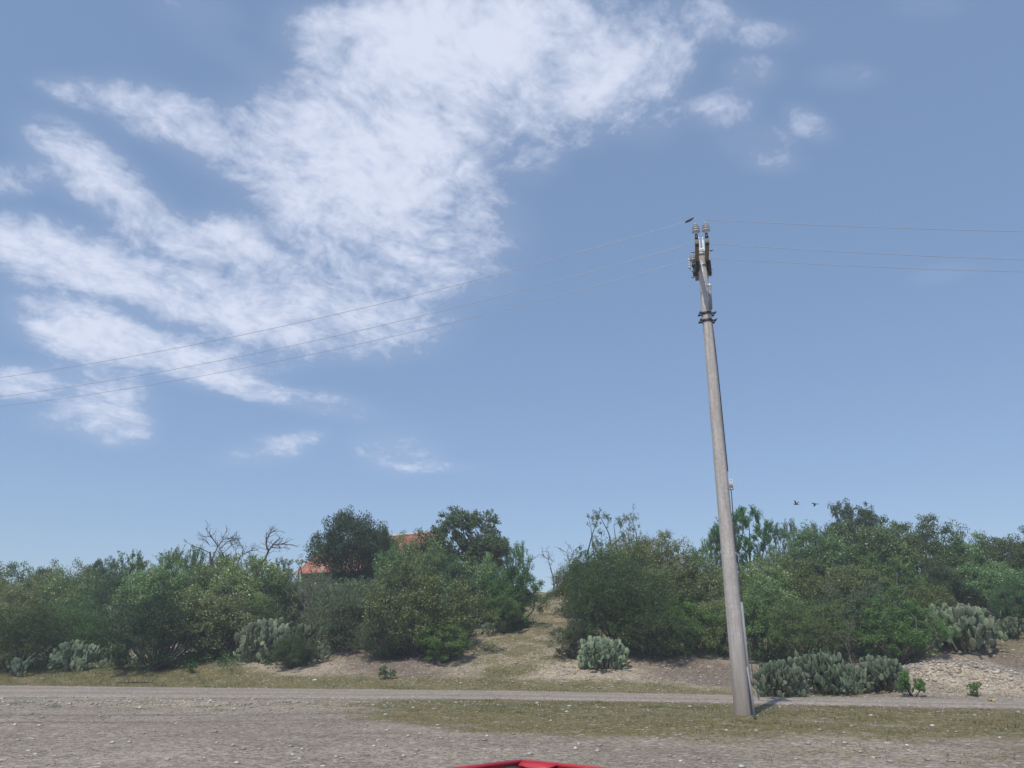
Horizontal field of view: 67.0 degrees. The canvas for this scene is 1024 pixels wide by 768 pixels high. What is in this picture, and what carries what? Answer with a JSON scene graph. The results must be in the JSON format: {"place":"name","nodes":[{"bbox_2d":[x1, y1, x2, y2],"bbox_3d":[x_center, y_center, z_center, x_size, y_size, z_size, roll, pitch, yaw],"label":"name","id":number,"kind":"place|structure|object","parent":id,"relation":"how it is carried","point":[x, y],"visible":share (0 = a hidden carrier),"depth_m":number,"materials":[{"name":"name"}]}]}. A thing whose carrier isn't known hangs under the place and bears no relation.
{"place":"outdoors","nodes":[
{"label":"outdoors","id":0,"kind":"place"},
{"bbox_2d":[0,592,1023,767],"bbox_3d":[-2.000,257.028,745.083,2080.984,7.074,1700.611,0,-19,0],"label":"ground","id":1,"kind":"structure","parent":0,"point":[450,753],"depth_m":14.13,"materials":[{"name":"gravel"}]},
{"bbox_2d":[0,561,27,617],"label":"shrub","id":2,"kind":"object","parent":1,"relation":"on","point":[6,585],"visible":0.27,"depth_m":47.18,"materials":[{"name":"green plant"}]},
{"bbox_2d":[5,657,30,676],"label":"prickly pear","id":3,"kind":"object","parent":1,"relation":"on","point":[15,665],"visible":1,"depth_m":32.86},
{"bbox_2d":[0,561,61,613],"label":"shrub","id":4,"kind":"object","parent":1,"relation":"on","point":[40,571],"visible":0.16,"depth_m":50.24,"materials":[{"name":"green plant"}]},
{"bbox_2d":[0,574,76,644],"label":"shrub","id":5,"kind":"object","parent":1,"relation":"on","point":[17,597],"visible":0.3,"depth_m":41.98,"materials":[{"name":"green plant"}]},
{"bbox_2d":[0,598,85,672],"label":"mesquite shrub","id":6,"kind":"object","parent":1,"relation":"on","point":[18,632],"visible":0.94,"depth_m":34.22,"materials":[{"name":"green plant"}]},
{"bbox_2d":[30,557,97,623],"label":"shrub","id":7,"kind":"object","parent":1,"relation":"on","point":[51,575],"visible":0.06,"depth_m":48.12,"materials":[{"name":"green plant"}]},
{"bbox_2d":[24,564,108,640],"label":"flowering shrub","id":8,"kind":"object","parent":1,"relation":"on","point":[55,589],"visible":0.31,"depth_m":43.13,"materials":[{"name":"green plant"}]},
{"bbox_2d":[27,592,117,658],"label":"mesquite shrub","id":9,"kind":"object","parent":1,"relation":"on","point":[84,617],"visible":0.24,"depth_m":37.17,"materials":[{"name":"green plant"}]},
{"bbox_2d":[47,639,100,671],"bbox_3d":[-19.347,12.058,34.237,2.152,1.435,1.772,0,-19,0],"label":"prickly pear","id":10,"kind":"object","parent":1,"relation":"on","point":[73,653],"visible":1,"depth_m":34.11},
{"bbox_2d":[64,610,121,660],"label":"shrub","id":11,"kind":"object","parent":1,"relation":"on","point":[91,636],"visible":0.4,"depth_m":35.83,"materials":[{"name":"green plant"}]},
{"bbox_2d":[80,555,119,594],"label":"shrub","id":12,"kind":"object","parent":1,"relation":"on","point":[103,569],"visible":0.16,"depth_m":50.71,"materials":[{"name":"green plant"}]},
{"bbox_2d":[75,562,146,642],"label":"shrub","id":13,"kind":"object","parent":1,"relation":"on","point":[107,588],"visible":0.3,"depth_m":40.84,"materials":[{"name":"green plant"}]},
{"bbox_2d":[99,645,129,668],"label":"prickly pear","id":14,"kind":"object","parent":1,"relation":"on","point":[110,656],"visible":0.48,"depth_m":33.55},
{"bbox_2d":[94,544,189,613],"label":"mesquite shrub","id":15,"kind":"object","parent":1,"relation":"on","point":[139,563],"visible":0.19,"depth_m":44.90,"materials":[{"name":"green plant"}]},
{"bbox_2d":[89,582,207,671],"bbox_3d":[-15.819,10.532,33.693,4.261,3.899,5.351,-17,-25,39],"label":"shrub","id":16,"kind":"object","parent":1,"relation":"on","point":[151,636],"visible":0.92,"depth_m":33.13,"materials":[{"name":"green plant"}]},
{"bbox_2d":[102,552,198,641],"bbox_3d":[-18.545,11.268,40.520,5.101,4.660,4.777,-12,-23,32],"label":"mesquite shrub","id":17,"kind":"object","parent":1,"relation":"on","point":[149,581],"visible":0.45,"depth_m":39.85,"materials":[{"name":"green plant"}]},
{"bbox_2d":[146,544,209,598],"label":"mesquite shrub","id":18,"kind":"object","parent":1,"relation":"on","point":[197,552],"visible":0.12,"depth_m":47.08,"materials":[{"name":"green plant"}]},
{"bbox_2d":[159,553,226,634],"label":"mesquite shrub","id":19,"kind":"object","parent":1,"relation":"on","point":[197,565],"visible":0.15,"depth_m":41.45,"materials":[{"name":"green plant"}]},
{"bbox_2d":[147,585,266,658],"bbox_3d":[-13.668,10.699,34.805,5.069,3.293,4.747,5,-20,-13],"label":"flowering shrub","id":20,"kind":"object","parent":1,"relation":"on","point":[209,627],"visible":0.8,"depth_m":34.13,"materials":[{"name":"green plant"}]},
{"bbox_2d":[183,519,241,572],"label":"dead tree","id":21,"kind":"object","parent":1,"relation":"on","point":[210,559],"visible":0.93,"depth_m":46.12,"materials":[{"name":"wood"}]},
{"bbox_2d":[178,553,296,638],"bbox_3d":[-14.214,10.978,39.745,6.267,4.589,4.902,-6,-20,17],"label":"flowering shrub","id":22,"kind":"object","parent":1,"relation":"on","point":[240,584],"visible":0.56,"depth_m":39.35,"materials":[{"name":"green plant"}]},
{"bbox_2d":[217,592,288,644],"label":"mesquite shrub","id":23,"kind":"object","parent":1,"relation":"on","point":[264,614],"visible":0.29,"depth_m":36.16,"materials":[{"name":"green plant"}]},
{"bbox_2d":[233,617,292,662],"bbox_3d":[-10.795,11.126,33.487,2.518,1.955,2.373,10,-22,-27],"label":"prickly pear","id":24,"kind":"object","parent":1,"relation":"on","point":[262,640],"visible":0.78,"depth_m":32.95,"materials":[{"name":"plant"}]},
{"bbox_2d":[225,553,302,596],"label":"mesquite shrub","id":25,"kind":"object","parent":1,"relation":"on","point":[277,563],"visible":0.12,"depth_m":50.31,"materials":[{"name":"green plant"}]},
{"bbox_2d":[254,525,298,589],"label":"dead tree","id":26,"kind":"object","parent":1,"relation":"on","point":[268,548],"visible":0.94,"depth_m":44.55,"materials":[{"name":"grey plant"}]},
{"bbox_2d":[253,567,310,622],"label":"shrub","id":27,"kind":"object","parent":1,"relation":"on","point":[277,592],"visible":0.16,"depth_m":40.84,"materials":[{"name":"green plant"}]},
{"bbox_2d":[268,627,319,667],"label":"shrub","id":28,"kind":"object","parent":1,"relation":"on","point":[300,650],"visible":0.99,"depth_m":31.85,"materials":[{"name":"green plant"}]},
{"bbox_2d":[257,566,336,630],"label":"mesquite shrub","id":29,"kind":"object","parent":1,"relation":"on","point":[295,608],"visible":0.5,"depth_m":40.11,"materials":[{"name":"green plant"}]},
{"bbox_2d":[280,622,325,659],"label":"prickly pear","id":30,"kind":"object","parent":1,"relation":"on","point":[304,628],"visible":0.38,"depth_m":33.19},
{"bbox_2d":[293,583,393,651],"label":"shrub","id":31,"kind":"object","parent":1,"relation":"on","point":[334,624],"visible":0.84,"depth_m":34.35,"materials":[{"name":"green plant"}]},
{"bbox_2d":[297,574,401,634],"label":"shrub","id":32,"kind":"object","parent":1,"relation":"on","point":[360,584],"visible":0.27,"depth_m":38.48,"materials":[{"name":"green plant"}]},
{"bbox_2d":[302,506,399,598],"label":"evergreen tree","id":33,"kind":"object","parent":1,"relation":"on","point":[337,548],"visible":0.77,"depth_m":43.88,"materials":[{"name":"green plant"}]},
{"bbox_2d":[294,531,456,605],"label":"house","id":34,"kind":"structure","parent":1,"relation":"on","point":[305,567],"depth_m":52.87,"materials":[{"name":"paint"}]},
{"bbox_2d":[340,606,421,660],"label":"mesquite shrub","id":35,"kind":"object","parent":1,"relation":"on","point":[386,650],"visible":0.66,"depth_m":32.32,"materials":[{"name":"green plant"}]},
{"bbox_2d":[362,521,399,582],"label":"tree","id":36,"kind":"object","parent":1,"relation":"on","point":[384,541],"visible":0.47,"depth_m":43.75,"materials":[{"name":"green plant"}]},
{"bbox_2d":[370,564,411,621],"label":"shrub","id":37,"kind":"object","parent":1,"relation":"on","point":[395,588],"visible":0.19,"depth_m":39.54,"materials":[{"name":"green plant"}]},
{"bbox_2d":[371,531,427,609],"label":"flowering shrub","id":38,"kind":"object","parent":1,"relation":"on","point":[392,553],"visible":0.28,"depth_m":41.60,"materials":[{"name":"green plant"}]},
{"bbox_2d":[0,698,845,726],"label":"lot weeds","id":39,"kind":"object","parent":1,"relation":"on","point":[139,702],"visible":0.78,"depth_m":18.14,"materials":[{"name":"green plant"}]},
{"bbox_2d":[401,531,446,590],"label":"shrub","id":40,"kind":"object","parent":1,"relation":"on","point":[414,546],"visible":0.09,"depth_m":42.25,"materials":[{"name":"green plant"}]},
{"bbox_2d":[404,535,453,618],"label":"flowering shrub","id":41,"kind":"object","parent":1,"relation":"on","point":[436,555],"visible":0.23,"depth_m":40.58,"materials":[{"name":"green plant"}]},
{"bbox_2d":[359,557,501,657],"bbox_3d":[-3.576,9.733,33.525,5.974,4.244,4.907,3,-19,-8],"label":"flowering shrub","id":42,"kind":"object","parent":1,"relation":"on","point":[413,605],"visible":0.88,"depth_m":32.54,"materials":[{"name":"green plant"}]},
{"bbox_2d":[414,614,473,662],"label":"shrub","id":43,"kind":"object","parent":1,"relation":"on","point":[452,643],"visible":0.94,"depth_m":31.49,"materials":[{"name":"green plant"}]},
{"bbox_2d":[410,547,486,624],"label":"shrub","id":44,"kind":"object","parent":1,"relation":"on","point":[447,562],"visible":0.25,"depth_m":38.34,"materials":[{"name":"green plant"}]},
{"bbox_2d":[413,504,511,587],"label":"broadleaf tree","id":45,"kind":"object","parent":1,"relation":"on","point":[465,522],"visible":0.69,"depth_m":42.77,"materials":[{"name":"green plant"}]},
{"bbox_2d":[439,551,512,628],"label":"flowering shrub","id":46,"kind":"object","parent":1,"relation":"on","point":[486,569],"visible":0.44,"depth_m":38.01,"materials":[{"name":"green plant"}]},
{"bbox_2d":[0,607,953,694],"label":"verge grass","id":47,"kind":"structure","parent":1,"relation":"on","point":[314,676],"depth_m":30.02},
{"bbox_2d":[462,526,513,608],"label":"broadleaf tree","id":48,"kind":"object","parent":1,"relation":"on","point":[499,560],"visible":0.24,"depth_m":43.22,"materials":[{"name":"green plant"}]},
{"bbox_2d":[484,580,526,633],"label":"shrub","id":49,"kind":"object","parent":1,"relation":"on","point":[505,610],"visible":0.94,"depth_m":35.68,"materials":[{"name":"green plant"}]},
{"bbox_2d":[0,648,1012,697],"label":"weeds","id":50,"kind":"object","parent":1,"relation":"on","point":[189,678],"visible":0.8,"depth_m":29.82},
{"bbox_2d":[0,572,1015,676],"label":"undergrowth","id":51,"kind":"object","parent":1,"relation":"on","point":[185,660],"visible":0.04,"depth_m":33.38,"materials":[{"name":"green plant"}]},
{"bbox_2d":[479,553,548,629],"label":"shrub","id":52,"kind":"object","parent":1,"relation":"on","point":[519,587],"visible":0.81,"depth_m":36.94,"materials":[{"name":"green plant"}]},
{"bbox_2d":[498,540,535,594],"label":"sapling","id":53,"kind":"object","parent":1,"relation":"on","point":[516,548],"visible":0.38,"depth_m":45.05,"materials":[{"name":"green plant"}]},
{"bbox_2d":[542,620,594,658],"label":"shrub","id":54,"kind":"object","parent":1,"relation":"on","point":[566,640],"visible":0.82,"depth_m":30.74,"materials":[{"name":"green plant"}]},
{"bbox_2d":[543,553,606,616],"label":"shrub","id":55,"kind":"object","parent":1,"relation":"on","point":[560,589],"visible":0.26,"depth_m":40.13,"materials":[{"name":"green plant"}]},
{"bbox_2d":[553,543,653,625],"bbox_3d":[4.668,10.026,37.633,5.301,4.666,4.605,13,-23,-33],"label":"mesquite shrub","id":56,"kind":"object","parent":1,"relation":"on","point":[598,561],"visible":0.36,"depth_m":37.53,"materials":[{"name":"green plant"}]},
{"bbox_2d":[577,635,629,669],"bbox_3d":[3.462,10.088,28.928,1.956,1.323,1.843,1,-19,-3],"label":"prickly pear","id":57,"kind":"object","parent":1,"relation":"on","point":[597,652],"visible":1,"depth_m":28.81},
{"bbox_2d":[587,507,637,565],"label":"sapling","id":58,"kind":"object","parent":1,"relation":"on","point":[597,518],"visible":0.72,"depth_m":41.48,"materials":[{"name":"green plant"}]},
{"bbox_2d":[221,698,1023,766],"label":"dry grass","id":59,"kind":"structure","parent":1,"relation":"on","point":[772,711],"depth_m":15.07,"materials":[{"name":"plant"}]},
{"bbox_2d":[562,560,696,656],"bbox_3d":[4.613,9.372,31.523,4.912,4.341,5.654,-13,-23,34],"label":"mesquite shrub","id":60,"kind":"object","parent":1,"relation":"on","point":[601,594],"visible":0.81,"depth_m":31.14,"materials":[{"name":"green plant"}]},
{"bbox_2d":[592,527,671,613],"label":"shrub","id":61,"kind":"object","parent":1,"relation":"on","point":[643,551],"visible":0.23,"depth_m":39.30,"materials":[{"name":"green plant"}]},
{"bbox_2d":[611,598,699,662],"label":"mesquite shrub","id":62,"kind":"object","parent":1,"relation":"on","point":[655,651],"visible":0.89,"depth_m":30.17,"materials":[{"name":"green plant"}]},
{"bbox_2d":[626,529,699,611],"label":"flowering shrub","id":63,"kind":"object","parent":1,"relation":"on","point":[671,558],"visible":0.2,"depth_m":39.59,"materials":[{"name":"green plant"}]},
{"bbox_2d":[626,551,722,627],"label":"flowering shrub","id":64,"kind":"object","parent":1,"relation":"on","point":[681,574],"visible":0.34,"depth_m":35.58,"materials":[{"name":"green plant"}]},
{"bbox_2d":[646,592,722,654],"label":"shrub","id":65,"kind":"object","parent":1,"relation":"on","point":[691,608],"visible":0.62,"depth_m":30.91,"materials":[{"name":"green plant"}]},
{"bbox_2d":[683,537,721,589],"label":"shrub","id":66,"kind":"object","parent":1,"relation":"on","point":[695,552],"visible":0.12,"depth_m":39.96,"materials":[{"name":"green plant"}]},
{"bbox_2d":[699,525,721,567],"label":"willow tree","id":67,"kind":"object","parent":1,"relation":"on","point":[712,538],"visible":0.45,"depth_m":46.01,"materials":[{"name":"green plant"}]},
{"bbox_2d":[676,556,746,626],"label":"shrub","id":68,"kind":"object","parent":1,"relation":"on","point":[719,578],"visible":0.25,"depth_m":35.12,"materials":[{"name":"green plant"}]},
{"bbox_2d":[685,217,758,715],"bbox_3d":[4.734,1.709,17.581,0.686,11.535,2.034,-5,-20,13],"label":"utility pole","id":69,"kind":"object","parent":1,"relation":"on","point":[736,629],"visible":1,"depth_m":17.21,"materials":[{"name":"concrete"}]},
{"bbox_2d":[6,258,1014,405],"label":"power line","id":70,"kind":"object","parent":69,"relation":"attached to","point":[532,302],"visible":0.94,"depth_m":21.13,"materials":[{"name":"metal"}]},
{"bbox_2d":[1,243,1021,396],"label":"power line","id":71,"kind":"object","parent":69,"relation":"attached to","point":[541,285],"visible":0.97,"depth_m":20.34,"materials":[{"name":"metal"}]},
{"bbox_2d":[0,219,1023,377],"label":"power line","id":72,"kind":"object","parent":69,"relation":"attached to","point":[539,263],"visible":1,"depth_m":19.49,"materials":[{"name":"metal"}]},
{"bbox_2d":[686,596,758,655],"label":"shrub","id":73,"kind":"object","parent":1,"relation":"on","point":[720,610],"visible":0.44,"depth_m":31.28,"materials":[{"name":"green plant"}]},
{"bbox_2d":[460,698,1023,735],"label":"green grass","id":74,"kind":"structure","parent":1,"relation":"on","point":[631,718],"depth_m":15.43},
{"bbox_2d":[712,504,780,580],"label":"willow tree","id":75,"kind":"object","parent":1,"relation":"on","point":[741,518],"visible":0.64,"depth_m":45.16,"materials":[{"name":"green plant"}]},
{"bbox_2d":[723,579,795,661],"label":"shrub","id":76,"kind":"object","parent":1,"relation":"on","point":[759,627],"visible":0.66,"depth_m":30.17,"materials":[{"name":"green plant"}]},
{"bbox_2d":[718,562,807,632],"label":"flowering shrub","id":77,"kind":"object","parent":1,"relation":"on","point":[763,582],"visible":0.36,"depth_m":34.48,"materials":[{"name":"green plant"}]},
{"bbox_2d":[739,543,810,604],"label":"shrub","id":78,"kind":"object","parent":1,"relation":"on","point":[763,562],"visible":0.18,"depth_m":38.94,"materials":[{"name":"green plant"}]},
{"bbox_2d":[751,658,809,697],"bbox_3d":[7.635,8.556,22.403,1.503,1.166,1.416,6,-20,-16],"label":"prickly pear","id":79,"kind":"object","parent":1,"relation":"on","point":[780,678],"visible":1,"depth_m":22.09,"materials":[{"name":"plant"}]},
{"bbox_2d":[764,518,803,562],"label":"mesquite shrub","id":80,"kind":"object","parent":1,"relation":"on","point":[783,534],"visible":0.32,"depth_m":45.32,"materials":[{"name":"green plant"}]},
{"bbox_2d":[757,593,858,661],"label":"mesquite shrub","id":81,"kind":"object","parent":1,"relation":"on","point":[807,636],"visible":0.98,"depth_m":28.88,"materials":[{"name":"green plant"}]},
{"bbox_2d":[760,555,858,622],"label":"shrub","id":82,"kind":"object","parent":1,"relation":"on","point":[801,587],"visible":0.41,"depth_m":34.70,"materials":[{"name":"green plant"}]},
{"bbox_2d":[787,648,843,695],"bbox_3d":[9.214,8.709,23.308,1.708,1.407,1.812,2,-19,-7],"label":"prickly pear","id":83,"kind":"object","parent":1,"relation":"on","point":[817,669],"visible":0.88,"depth_m":23.06,"materials":[{"name":"plant"}]},
{"bbox_2d":[778,519,866,583],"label":"flowering shrub","id":84,"kind":"object","parent":1,"relation":"on","point":[841,554],"visible":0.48,"depth_m":40.35,"materials":[{"name":"green plant"}]},
{"bbox_2d":[828,663,873,694],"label":"prickly pear","id":85,"kind":"object","parent":1,"relation":"on","point":[852,679],"visible":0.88,"depth_m":22.85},
{"bbox_2d":[810,555,899,622],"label":"shrub","id":86,"kind":"object","parent":1,"relation":"on","point":[856,582],"visible":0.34,"depth_m":35.18,"materials":[{"name":"green plant"}]},
{"bbox_2d":[803,580,908,655],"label":"shrub","id":87,"kind":"object","parent":1,"relation":"on","point":[860,606],"visible":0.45,"depth_m":29.83,"materials":[{"name":"green plant"}]},
{"bbox_2d":[827,497,889,543],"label":"broadleaf tree","id":88,"kind":"object","parent":1,"relation":"on","point":[864,515],"visible":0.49,"depth_m":45.25,"materials":[{"name":"green plant"}]},
{"bbox_2d":[818,518,924,585],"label":"flowering shrub","id":89,"kind":"object","parent":1,"relation":"on","point":[885,539],"visible":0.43,"depth_m":40.41,"materials":[{"name":"green plant"}]},
{"bbox_2d":[859,654,908,691],"bbox_3d":[11.050,8.667,23.091,1.468,1.139,1.383,-11,-22,29],"label":"prickly pear","id":90,"kind":"object","parent":1,"relation":"on","point":[885,671],"visible":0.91,"depth_m":22.93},
{"bbox_2d":[852,551,938,612],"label":"shrub","id":91,"kind":"object","parent":1,"relation":"on","point":[891,571],"visible":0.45,"depth_m":35.50,"materials":[{"name":"green plant"}]},
{"bbox_2d":[846,593,960,665],"bbox_3d":[14.219,8.970,28.269,3.870,2.638,3.302,-10,-22,26],"label":"shrub","id":92,"kind":"object","parent":1,"relation":"on","point":[904,634],"visible":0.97,"depth_m":28.00,"materials":[{"name":"green plant"}]},
{"bbox_2d":[898,670,925,696],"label":"bush","id":93,"kind":"object","parent":1,"relation":"on","point":[904,678],"visible":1,"depth_m":22.01,"materials":[{"name":"green plant"}]},
{"bbox_2d":[871,512,980,588],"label":"flowering shrub","id":94,"kind":"object","parent":1,"relation":"on","point":[931,547],"visible":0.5,"depth_m":40.44,"materials":[{"name":"green plant"}]},
{"bbox_2d":[897,577,970,643],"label":"shrub","id":95,"kind":"object","parent":1,"relation":"on","point":[936,600],"visible":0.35,"depth_m":30.95,"materials":[{"name":"green plant"}]},
{"bbox_2d":[900,552,984,605],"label":"shrub","id":96,"kind":"object","parent":1,"relation":"on","point":[951,573],"visible":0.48,"depth_m":35.32,"materials":[{"name":"green plant"}]},
{"bbox_2d":[924,602,994,650],"bbox_3d":[16.927,9.253,29.375,2.382,1.962,2.528,13,-23,-34],"label":"prickly pear","id":97,"kind":"object","parent":1,"relation":"on","point":[961,616],"visible":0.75,"depth_m":29.06,"materials":[{"name":"plant"}]},
{"bbox_2d":[920,530,1011,587],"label":"flowering shrub","id":98,"kind":"object","parent":1,"relation":"on","point":[975,553],"visible":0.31,"depth_m":39.30,"materials":[{"name":"green plant"}]},
{"bbox_2d":[956,605,1007,648],"bbox_3d":[18.115,9.399,29.829,2.024,1.639,2.458,-18,-26,41],"label":"prickly pear","id":99,"kind":"object","parent":1,"relation":"on","point":[996,633],"visible":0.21,"depth_m":29.23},
{"bbox_2d":[941,558,1023,611],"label":"flowering shrub","id":100,"kind":"object","parent":1,"relation":"on","point":[987,581],"visible":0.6,"depth_m":35.13,"materials":[{"name":"green plant"}]},
{"bbox_2d":[961,525,1023,592],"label":"flowering shrub","id":101,"kind":"object","parent":1,"relation":"on","point":[1012,551],"visible":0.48,"depth_m":38.82,"materials":[{"name":"green plant"}]},
{"bbox_2d":[984,573,1023,627],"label":"shrub","id":102,"kind":"object","parent":1,"relation":"on","point":[1002,603],"visible":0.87,"depth_m":32.58,"materials":[{"name":"green plant"}]},
{"bbox_2d":[999,616,1023,638],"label":"prickly pear","id":103,"kind":"object","parent":1,"relation":"on","point":[1009,624],"visible":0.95,"depth_m":31.20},
{"bbox_2d":[0,686,1023,707],"bbox_3d":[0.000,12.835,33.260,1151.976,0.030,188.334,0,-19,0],"label":"road","id":104,"kind":"structure","parent":0,"point":[74,691],"depth_m":22.82,"materials":[{"name":"asphalt"}]},
{"bbox_2d":[0,0,1023,606],"label":"sky","id":105,"kind":"structure","parent":0,"point":[176,174],"materials":[{"name":"blue"}]},
{"bbox_2d":[448,759,609,767],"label":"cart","id":106,"kind":"object","parent":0,"point":[521,763],"visible":1,"depth_m":2.28,"materials":[{"name":"metal"}]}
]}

